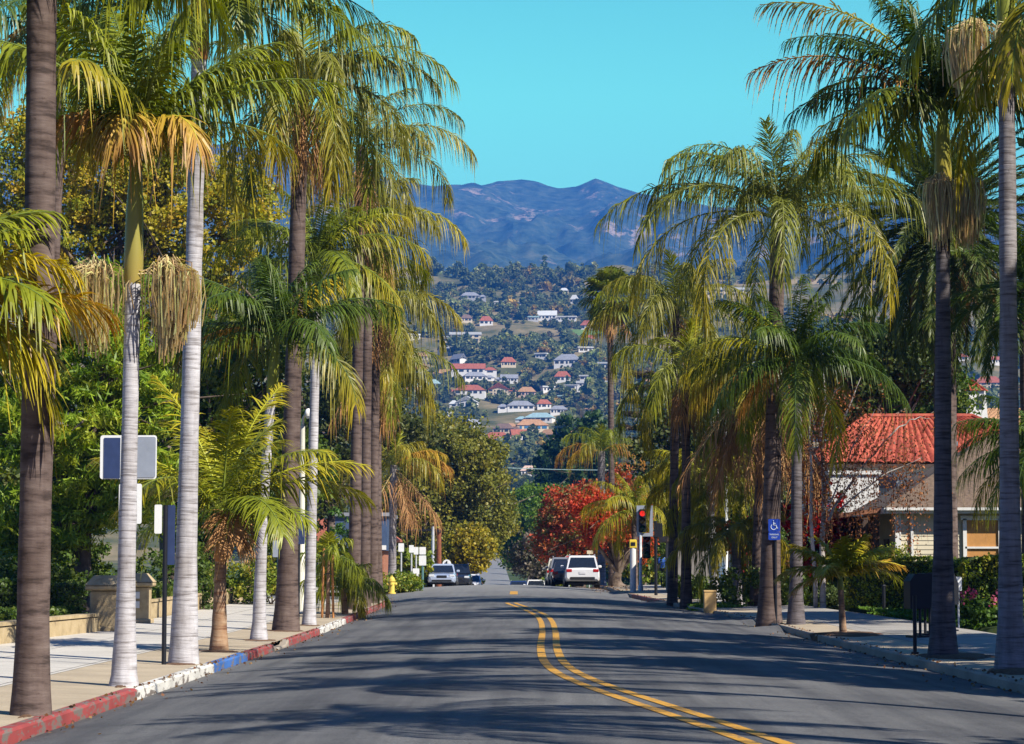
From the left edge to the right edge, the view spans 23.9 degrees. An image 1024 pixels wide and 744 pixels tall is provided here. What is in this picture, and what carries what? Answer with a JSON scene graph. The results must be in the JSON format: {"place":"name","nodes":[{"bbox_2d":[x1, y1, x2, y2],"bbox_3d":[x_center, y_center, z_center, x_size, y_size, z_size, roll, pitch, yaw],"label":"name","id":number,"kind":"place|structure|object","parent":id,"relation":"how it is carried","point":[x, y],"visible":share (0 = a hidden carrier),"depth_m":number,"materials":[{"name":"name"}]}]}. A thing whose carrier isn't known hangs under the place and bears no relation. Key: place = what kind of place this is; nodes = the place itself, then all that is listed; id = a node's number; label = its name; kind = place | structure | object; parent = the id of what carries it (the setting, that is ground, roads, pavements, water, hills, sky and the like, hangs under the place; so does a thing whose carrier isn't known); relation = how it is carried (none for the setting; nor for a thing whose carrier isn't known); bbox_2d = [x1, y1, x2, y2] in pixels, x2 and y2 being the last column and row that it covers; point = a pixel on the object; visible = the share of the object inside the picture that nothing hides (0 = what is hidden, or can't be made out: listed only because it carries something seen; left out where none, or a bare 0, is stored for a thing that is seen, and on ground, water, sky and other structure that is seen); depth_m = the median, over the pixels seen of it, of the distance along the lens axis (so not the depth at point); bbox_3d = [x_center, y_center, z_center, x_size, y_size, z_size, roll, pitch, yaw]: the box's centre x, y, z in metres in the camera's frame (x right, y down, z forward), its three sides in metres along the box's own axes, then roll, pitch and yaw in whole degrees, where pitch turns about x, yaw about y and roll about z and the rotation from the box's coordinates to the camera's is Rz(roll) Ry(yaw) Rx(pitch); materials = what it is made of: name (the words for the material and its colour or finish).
{"place":"outdoors","nodes":[
{"label":"outdoors","id":0,"kind":"place"},
{"bbox_2d":[0,586,338,685],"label":"sidewalk","id":1,"kind":"structure","parent":0,"point":[71,652],"depth_m":48.38,"materials":[{"name":"concrete"}]},
{"bbox_2d":[0,613,99,643],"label":"garden wall","id":2,"kind":"structure","parent":1,"relation":"on","point":[63,625],"depth_m":51.52,"materials":[{"name":"stone"}]},
{"bbox_2d":[85,575,116,630],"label":"gate pillar","id":3,"kind":"structure","parent":1,"relation":"on","point":[103,589],"depth_m":55.06,"materials":[{"name":"concrete"}]},
{"bbox_2d":[135,573,155,622],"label":"gate pillar","id":4,"kind":"structure","parent":1,"relation":"on","point":[145,583],"depth_m":61.65,"materials":[{"name":"concrete"}]},
{"bbox_2d":[151,586,250,618],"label":"garden wall","id":5,"kind":"structure","parent":1,"relation":"on","point":[156,607],"depth_m":68.80,"materials":[{"name":"concrete"}]},
{"bbox_2d":[299,408,309,609],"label":"street lamp","id":6,"kind":"object","parent":1,"relation":"on","point":[301,495],"visible":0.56,"depth_m":77.85,"materials":[{"name":"beige metal"}]},
{"bbox_2d":[335,513,388,578],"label":"brick building","id":7,"kind":"structure","parent":1,"relation":"on","point":[385,536],"depth_m":134.59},
{"bbox_2d":[0,144,1023,686],"bbox_3d":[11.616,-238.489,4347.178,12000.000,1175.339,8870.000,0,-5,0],"label":"ground","id":8,"kind":"structure","parent":0,"point":[522,222],"depth_m":5258.30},
{"bbox_2d":[0,604,76,620],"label":"hedge","id":9,"kind":"object","parent":8,"relation":"on","point":[8,613],"visible":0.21,"depth_m":53.00,"materials":[{"name":"green plant"}]},
{"bbox_2d":[0,577,86,613],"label":"hedge","id":10,"kind":"object","parent":8,"relation":"on","point":[65,593],"visible":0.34,"depth_m":56.26,"materials":[{"name":"green plant"}]},
{"bbox_2d":[0,546,92,599],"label":"shrub","id":11,"kind":"object","parent":8,"relation":"on","point":[61,574],"visible":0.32,"depth_m":65.84,"materials":[{"name":"green plant"}]},
{"bbox_2d":[17,540,117,582],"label":"shrub","id":12,"kind":"object","parent":8,"relation":"on","point":[101,568],"visible":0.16,"depth_m":73.56,"materials":[{"name":"green plant"}]},
{"bbox_2d":[0,0,183,504],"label":"palm tree","id":13,"kind":"object","parent":8,"relation":"on","point":[17,35],"visible":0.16,"depth_m":58.34,"materials":[{"name":"brown plant"}]},
{"bbox_2d":[0,63,289,582],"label":"sycamore tree","id":14,"kind":"object","parent":8,"relation":"on","point":[159,223],"visible":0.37,"depth_m":124.70,"materials":[{"name":"green plant"}]},
{"bbox_2d":[135,543,228,609],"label":"shrub","id":15,"kind":"object","parent":8,"relation":"on","point":[203,582],"visible":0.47,"depth_m":75.60,"materials":[{"name":"green plant"}]},
{"bbox_2d":[201,556,276,603],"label":"shrub","id":16,"kind":"object","parent":8,"relation":"on","point":[240,590],"visible":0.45,"depth_m":83.51,"materials":[{"name":"green plant"}]},
{"bbox_2d":[139,304,341,578],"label":"garden tree","id":17,"kind":"object","parent":8,"relation":"on","point":[206,406],"visible":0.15,"depth_m":87.23,"materials":[{"name":"green plant"}]},
{"bbox_2d":[217,243,445,583],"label":"garden tree","id":18,"kind":"object","parent":8,"relation":"on","point":[407,427],"visible":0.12,"depth_m":149.35,"materials":[{"name":"green plant"}]},
{"bbox_2d":[451,364,496,377],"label":"hillside house","id":19,"kind":"structure","parent":8,"relation":"on","point":[463,369],"depth_m":1618.74,"materials":[{"name":"white paint"}]},
{"bbox_2d":[0,586,1023,726],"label":"planting strip","id":20,"kind":"object","parent":8,"relation":"on","point":[72,687],"visible":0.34,"depth_m":40.14,"materials":[{"name":"beige concrete"}]},
{"bbox_2d":[0,208,125,476],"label":"palm tree","id":21,"kind":"object","parent":20,"relation":"on","point":[33,297],"visible":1,"depth_m":25.51,"materials":[{"name":"green plant"}]},
{"bbox_2d":[100,435,156,523],"bbox_3d":[-6.058,2.869,38.147,0.891,3.802,0.111,0,-5,0],"label":"street sign","id":22,"kind":"object","parent":20,"relation":"on","point":[110,456],"visible":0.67,"depth_m":38.21,"materials":[{"name":"metal"}]},
{"bbox_2d":[5,0,261,715],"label":"palm tree","id":23,"kind":"object","parent":20,"relation":"on","point":[31,690],"visible":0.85,"depth_m":26.16,"materials":[{"name":"brown plant"}]},
{"bbox_2d":[154,505,174,664],"bbox_3d":[-5.605,3.493,38.978,0.326,2.712,0.092,0,-5,0],"label":"sign post","id":24,"kind":"object","parent":20,"relation":"on","point":[168,534],"visible":0.88,"depth_m":39.03,"materials":[{"name":"metal"}]},
{"bbox_2d":[0,0,354,686],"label":"palm tree","id":25,"kind":"object","parent":20,"relation":"on","point":[110,119],"visible":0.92,"depth_m":32.36,"materials":[{"name":"green plant"}]},
{"bbox_2d":[167,663,201,664],"bbox_3d":[-5.334,4.738,39.370,0.567,0.038,1.373,0,-5,0],"label":"mulch bed","id":26,"kind":"object","parent":20,"relation":"on","point":[181,663],"visible":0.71,"depth_m":38.96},
{"bbox_2d":[57,0,403,663],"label":"palm tree","id":27,"kind":"object","parent":26,"relation":"on","point":[183,647],"visible":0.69,"depth_m":39.62,"materials":[{"name":"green plant"}]},
{"bbox_2d":[86,373,376,650],"bbox_3d":[-5.257,2.609,44.890,5.467,5.366,5.089,0,-5,0],"label":"palm tree","id":28,"kind":"object","parent":20,"relation":"on","point":[228,492],"visible":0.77,"depth_m":44.78,"materials":[{"name":"green plant"}]},
{"bbox_2d":[145,254,407,639],"bbox_3d":[-4.883,1.596,51.711,5.521,8.468,4.877,4,-6,-41],"label":"palm tree","id":29,"kind":"object","parent":20,"relation":"on","point":[283,317],"visible":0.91,"depth_m":51.66,"materials":[{"name":"green plant"}]},
{"bbox_2d":[202,185,433,624],"bbox_3d":[-5.285,0.802,63.332,5.768,11.853,5.737,-4,-6,41],"label":"palm tree","id":30,"kind":"object","parent":20,"relation":"on","point":[321,248],"visible":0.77,"depth_m":63.56,"materials":[{"name":"green plant"}]},
{"bbox_2d":[183,11,460,630],"bbox_3d":[-5.266,-1.352,58.947,6.122,15.489,6.632,4,-6,-43],"label":"palm tree","id":31,"kind":"object","parent":20,"relation":"on","point":[286,614],"visible":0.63,"depth_m":58.77,"materials":[{"name":"green plant"}]},
{"bbox_2d":[300,531,363,617],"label":"palm tree","id":32,"kind":"object","parent":20,"relation":"on","point":[330,544],"visible":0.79,"depth_m":70.14,"materials":[{"name":"green plant"}]},
{"bbox_2d":[300,563,392,618],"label":"palm tree","id":33,"kind":"object","parent":20,"relation":"on","point":[344,591],"visible":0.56,"depth_m":74.22,"materials":[{"name":"green plant"}]},
{"bbox_2d":[268,81,478,609],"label":"palm tree","id":34,"kind":"object","parent":20,"relation":"on","point":[356,483],"visible":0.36,"depth_m":80.60,"materials":[{"name":"green plant"}]},
{"bbox_2d":[303,261,463,602],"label":"palm tree","id":35,"kind":"object","parent":20,"relation":"on","point":[388,343],"visible":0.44,"depth_m":89.97,"materials":[{"name":"green plant"}]},
{"bbox_2d":[304,178,469,606],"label":"palm tree","id":36,"kind":"object","parent":20,"relation":"on","point":[426,220],"visible":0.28,"depth_m":84.30,"materials":[{"name":"green plant"}]},
{"bbox_2d":[322,330,466,600],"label":"palm tree","id":37,"kind":"object","parent":20,"relation":"on","point":[389,418],"visible":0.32,"depth_m":94.67,"materials":[{"name":"green plant"}]},
{"bbox_2d":[336,430,454,574],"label":"palm tree","id":38,"kind":"object","parent":20,"relation":"on","point":[407,459],"visible":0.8,"depth_m":117.62,"materials":[{"name":"green plant"}]},
{"bbox_2d":[382,570,421,593],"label":"shrub","id":39,"kind":"object","parent":20,"relation":"on","point":[407,583],"visible":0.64,"depth_m":113.36,"materials":[{"name":"green plant"}]},
{"bbox_2d":[396,547,433,585],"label":"shrub","id":40,"kind":"object","parent":20,"relation":"on","point":[406,561],"visible":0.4,"depth_m":149.11,"materials":[{"name":"green plant"}]},
{"bbox_2d":[382,401,534,586],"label":"oak tree","id":41,"kind":"object","parent":20,"relation":"on","point":[479,487],"visible":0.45,"depth_m":212.79,"materials":[{"name":"green plant"}]},
{"bbox_2d":[428,520,500,573],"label":"yellow tree","id":42,"kind":"object","parent":20,"relation":"on","point":[472,544],"visible":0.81,"depth_m":188.39,"materials":[{"name":"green plant"}]},
{"bbox_2d":[523,460,642,587],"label":"maple tree","id":43,"kind":"object","parent":20,"relation":"on","point":[559,523],"visible":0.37,"depth_m":173.74,"materials":[{"name":"red plant"}]},
{"bbox_2d":[554,423,646,585],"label":"palm tree","id":44,"kind":"object","parent":20,"relation":"on","point":[596,441],"visible":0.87,"depth_m":157.72,"materials":[{"name":"green plant"}]},
{"bbox_2d":[551,485,659,586],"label":"maple tree","id":45,"kind":"object","parent":20,"relation":"on","point":[617,565],"visible":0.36,"depth_m":131.34,"materials":[{"name":"red plant"}]},
{"bbox_2d":[579,473,680,588],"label":"palm tree","id":46,"kind":"object","parent":20,"relation":"on","point":[631,499],"visible":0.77,"depth_m":117.59,"materials":[{"name":"green plant"}]},
{"bbox_2d":[637,505,652,590],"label":"traffic light","id":47,"kind":"object","parent":20,"relation":"on","point":[641,523],"visible":0.94,"depth_m":112.80,"materials":[{"name":"metal"}]},
{"bbox_2d":[654,521,662,594],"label":"sign post","id":48,"kind":"object","parent":20,"relation":"on","point":[658,529],"visible":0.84,"depth_m":103.66,"materials":[{"name":"metal"}]},
{"bbox_2d":[578,248,754,605],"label":"palm tree","id":49,"kind":"object","parent":20,"relation":"on","point":[671,308],"visible":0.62,"depth_m":90.48,"materials":[{"name":"green plant"}]},
{"bbox_2d":[609,316,746,609],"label":"palm tree","id":50,"kind":"object","parent":20,"relation":"on","point":[658,395],"visible":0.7,"depth_m":85.96,"materials":[{"name":"green plant"}]},
{"bbox_2d":[768,519,779,621],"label":"access sign","id":51,"kind":"object","parent":20,"relation":"on","point":[774,529],"visible":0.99,"depth_m":65.65,"materials":[{"name":"metal"}]},
{"bbox_2d":[593,114,963,626],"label":"palm tree","id":52,"kind":"object","parent":20,"relation":"on","point":[783,196],"visible":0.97,"depth_m":66.02,"materials":[{"name":"green plant"}]},
{"bbox_2d":[676,274,911,624],"bbox_3d":[7.858,2.154,64.223,5.527,9.293,6.061,3,-5,-33],"label":"palm tree","id":53,"kind":"object","parent":20,"relation":"on","point":[799,382],"visible":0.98,"depth_m":64.31,"materials":[{"name":"green plant"}]},
{"bbox_2d":[809,631,881,640],"bbox_3d":[7.723,6.078,55.549,1.602,0.221,3.546,0,-5,0],"label":"mulch bed","id":54,"kind":"object","parent":20,"relation":"on","point":[846,634],"visible":0.94,"depth_m":55.08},
{"bbox_2d":[774,533,906,631],"bbox_3d":[7.565,4.940,55.797,2.862,2.455,2.545,3,-5,-32],"label":"palm tree","id":55,"kind":"object","parent":54,"relation":"on","point":[844,562],"visible":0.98,"depth_m":55.60,"materials":[{"name":"green plant"}]},
{"bbox_2d":[869,0,1023,668],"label":"palm tree","id":56,"kind":"object","parent":20,"relation":"on","point":[1009,651],"visible":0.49,"depth_m":36.88,"materials":[{"name":"grey plant"}]},
{"bbox_2d":[917,652,994,660],"bbox_3d":[7.745,4.928,41.988,1.288,0.078,2.994,0,-5,0],"label":"mulch bed","id":57,"kind":"object","parent":20,"relation":"on","point":[969,656],"visible":0.79,"depth_m":41.57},
{"bbox_2d":[745,0,1023,655],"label":"palm tree","id":58,"kind":"object","parent":57,"relation":"on","point":[939,207],"visible":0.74,"depth_m":42.57,"materials":[{"name":"green plant"}]},
{"bbox_2d":[898,0,1023,215],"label":"palm tree","id":59,"kind":"object","parent":20,"relation":"on","point":[1014,26],"visible":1,"depth_m":32.03,"materials":[{"name":"green plant"}]},
{"bbox_2d":[8,253,1019,560],"bbox_3d":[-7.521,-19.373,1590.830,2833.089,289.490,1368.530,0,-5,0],"label":"hillside wood","id":60,"kind":"object","parent":8,"relation":"on","point":[576,403],"visible":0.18,"depth_m":1727.62,"materials":[{"name":"green plant"}]},
{"bbox_2d":[497,401,534,412],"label":"hillside house","id":61,"kind":"structure","parent":8,"relation":"on","point":[518,406],"depth_m":1472.54,"materials":[{"name":"white paint"}]},
{"bbox_2d":[504,528,553,579],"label":"leafy tree","id":62,"kind":"object","parent":8,"relation":"on","point":[526,564],"visible":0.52,"depth_m":198.79,"materials":[{"name":"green plant"}]},
{"bbox_2d":[79,602,997,628],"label":"lawn grass","id":63,"kind":"structure","parent":8,"relation":"on","point":[900,612],"depth_m":73.17,"materials":[{"name":"green plant"}]},
{"bbox_2d":[0,239,243,612],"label":"pine tree","id":64,"kind":"object","parent":63,"relation":"on","point":[86,503],"visible":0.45,"depth_m":69.16,"materials":[{"name":"green plant"}]},
{"bbox_2d":[496,477,581,576],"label":"garden tree","id":65,"kind":"object","parent":8,"relation":"on","point":[531,504],"visible":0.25,"depth_m":317.19,"materials":[{"name":"green plant"}]},
{"bbox_2d":[524,434,554,505],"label":"cypress tree","id":66,"kind":"object","parent":8,"relation":"on","point":[539,467],"visible":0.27,"depth_m":468.86,"materials":[{"name":"green plant"}]},
{"bbox_2d":[540,410,582,487],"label":"cypress tree","id":67,"kind":"object","parent":8,"relation":"on","point":[554,476],"visible":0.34,"depth_m":428.91,"materials":[{"name":"green plant"}]},
{"bbox_2d":[553,409,621,585],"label":"cypress tree","id":68,"kind":"object","parent":8,"relation":"on","point":[586,474],"visible":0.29,"depth_m":398.68,"materials":[{"name":"green plant"}]},
{"bbox_2d":[659,536,748,590],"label":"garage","id":69,"kind":"structure","parent":8,"relation":"on","point":[662,539],"depth_m":106.65,"materials":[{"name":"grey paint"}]},
{"bbox_2d":[621,357,788,535],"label":"garden tree","id":70,"kind":"object","parent":8,"relation":"on","point":[660,433],"visible":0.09,"depth_m":149.28,"materials":[{"name":"green plant"}]},
{"bbox_2d":[781,472,851,603],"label":"tree","id":71,"kind":"object","parent":8,"relation":"on","point":[836,533],"visible":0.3,"depth_m":87.60,"materials":[{"name":"red plant"}]},
{"bbox_2d":[809,581,848,609],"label":"shrub","id":72,"kind":"object","parent":8,"relation":"on","point":[832,597],"visible":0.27,"depth_m":83.35,"materials":[{"name":"green plant"}]},
{"bbox_2d":[843,554,932,614],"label":"hedge","id":73,"kind":"object","parent":8,"relation":"on","point":[866,591],"visible":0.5,"depth_m":78.00,"materials":[{"name":"green plant"}]},
{"bbox_2d":[811,303,968,463],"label":"garden tree","id":74,"kind":"object","parent":8,"relation":"on","point":[918,388],"visible":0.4,"depth_m":117.39,"materials":[{"name":"green plant"}]},
{"bbox_2d":[802,413,999,543],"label":"tiled house","id":75,"kind":"structure","parent":8,"relation":"on","point":[929,461],"depth_m":113.79,"materials":[{"name":"tile"}]},
{"bbox_2d":[805,118,1023,557],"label":"date palm","id":76,"kind":"object","parent":8,"relation":"on","point":[917,286],"visible":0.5,"depth_m":81.45,"materials":[{"name":"green plant"}]},
{"bbox_2d":[867,361,987,414],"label":"garden tree","id":77,"kind":"object","parent":8,"relation":"on","point":[962,396],"visible":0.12,"depth_m":139.33,"materials":[{"name":"green plant"}]},
{"bbox_2d":[917,211,1023,553],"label":"palm tree","id":78,"kind":"object","parent":8,"relation":"on","point":[1020,292],"visible":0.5,"depth_m":75.22,"materials":[{"name":"green plant"}]},
{"bbox_2d":[955,586,997,624],"bbox_3d":[12.233,6.179,63.659,1.767,1.160,1.261,2,-5,-20],"label":"flower bush","id":79,"kind":"object","parent":8,"relation":"on","point":[978,609],"visible":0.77,"depth_m":63.41,"materials":[{"name":"green plant"}]},
{"bbox_2d":[951,394,1023,543],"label":"palm tree","id":80,"kind":"object","parent":8,"relation":"on","point":[990,461],"visible":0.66,"depth_m":61.79,"materials":[{"name":"green plant"}]},
{"bbox_2d":[957,552,1023,618],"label":"hedge","id":81,"kind":"object","parent":8,"relation":"on","point":[979,574],"visible":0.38,"depth_m":65.35,"materials":[{"name":"green plant"}]},
{"bbox_2d":[0,0,1023,209],"label":"sky","id":82,"kind":"structure","parent":0,"point":[554,93],"materials":[{"name":"blue"}]},
{"bbox_2d":[15,554,1023,743],"bbox_3d":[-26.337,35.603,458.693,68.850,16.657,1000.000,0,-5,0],"label":"road","id":83,"kind":"structure","parent":0,"point":[462,664],"depth_m":31.33,"materials":[{"name":"asphalt"}]},
{"bbox_2d":[0,600,384,743],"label":"kerb","id":84,"kind":"structure","parent":83,"relation":"on","point":[18,731],"depth_m":31.46,"materials":[{"name":"concrete"}]},
{"bbox_2d":[425,564,459,586],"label":"parked car","id":85,"kind":"object","parent":83,"relation":"on","point":[442,574],"visible":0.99,"depth_m":148.11,"materials":[{"name":"silver metal"}]},
{"bbox_2d":[443,563,473,585],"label":"parked car","id":86,"kind":"object","parent":83,"relation":"on","point":[464,576],"visible":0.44,"depth_m":161.56,"materials":[{"name":"black paint"}]},
{"bbox_2d":[20,585,1022,741],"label":"fallen leaves","id":87,"kind":"object","parent":83,"relation":"on","point":[278,652],"visible":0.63,"depth_m":41.64,"materials":[{"name":"brown plant"}]},
{"bbox_2d":[560,554,601,587],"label":"parked car","id":88,"kind":"object","parent":83,"relation":"on","point":[581,570],"visible":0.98,"depth_m":126.91,"materials":[{"name":"white paint"}]},
{"bbox_2d":[506,591,793,743],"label":"road marking","id":89,"kind":"object","parent":83,"relation":"on","point":[546,664],"visible":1,"depth_m":28.99,"materials":[{"name":"yellow paint"}]},
{"bbox_2d":[591,586,1023,693],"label":"kerb","id":90,"kind":"structure","parent":83,"relation":"on","point":[989,679],"depth_m":42.93,"materials":[{"name":"concrete"}]},
{"bbox_2d":[614,367,668,584],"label":"araucaria tree","id":91,"kind":"object","parent":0,"point":[637,374],"visible":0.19,"depth_m":239.70,"materials":[{"name":"green plant"}]},
{"bbox_2d":[629,585,996,657],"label":"sidewalk","id":92,"kind":"structure","parent":0,"point":[972,641],"depth_m":61.21,"materials":[{"name":"grey concrete"}]},
{"bbox_2d":[576,265,643,585],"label":"fan palm","id":93,"kind":"object","parent":92,"relation":"on","point":[606,275],"visible":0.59,"depth_m":165.12,"materials":[{"name":"green plant"}]},
{"bbox_2d":[622,540,665,584],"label":"shrub","id":94,"kind":"object","parent":92,"relation":"on","point":[648,570],"visible":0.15,"depth_m":148.92,"materials":[{"name":"green plant"}]},
{"bbox_2d":[640,440,754,600],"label":"palm tree","id":95,"kind":"object","parent":92,"relation":"on","point":[653,493],"visible":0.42,"depth_m":91.65,"materials":[{"name":"green plant"}]},
{"bbox_2d":[702,565,749,602],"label":"shrub","id":96,"kind":"object","parent":92,"relation":"on","point":[721,583],"visible":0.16,"depth_m":87.36,"materials":[{"name":"green plant"}]},
{"bbox_2d":[664,493,789,604],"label":"palm tree","id":97,"kind":"object","parent":92,"relation":"on","point":[734,539],"visible":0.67,"depth_m":85.47,"materials":[{"name":"green plant"}]},
{"bbox_2d":[674,341,850,605],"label":"palm tree","id":98,"kind":"object","parent":92,"relation":"on","point":[728,453],"visible":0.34,"depth_m":83.69,"materials":[{"name":"green plant"}]},
{"bbox_2d":[719,565,811,605],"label":"shrub","id":99,"kind":"object","parent":92,"relation":"on","point":[732,588],"visible":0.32,"depth_m":83.28,"materials":[{"name":"green plant"}]},
{"bbox_2d":[781,366,952,607],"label":"weeping birch","id":100,"kind":"object","parent":92,"relation":"on","point":[823,475],"visible":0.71,"depth_m":79.88,"materials":[{"name":"green plant"}]},
{"bbox_2d":[903,574,929,637],"bbox_3d":[8.856,5.098,52.743,0.520,1.400,0.420,1,-5,-12],"label":"newspaper box","id":101,"kind":"object","parent":92,"relation":"on","point":[918,585],"visible":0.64,"depth_m":52.57,"materials":[{"name":"metal"}]},
{"bbox_2d":[826,435,1021,580],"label":"cream house","id":102,"kind":"structure","parent":0,"point":[969,537],"depth_m":85.80,"materials":[{"name":"brown"}]},
{"bbox_2d":[960,516,998,556],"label":"window","id":103,"kind":"structure","parent":102,"relation":"in","point":[989,542],"depth_m":85.70,"materials":[{"name":"glass"}]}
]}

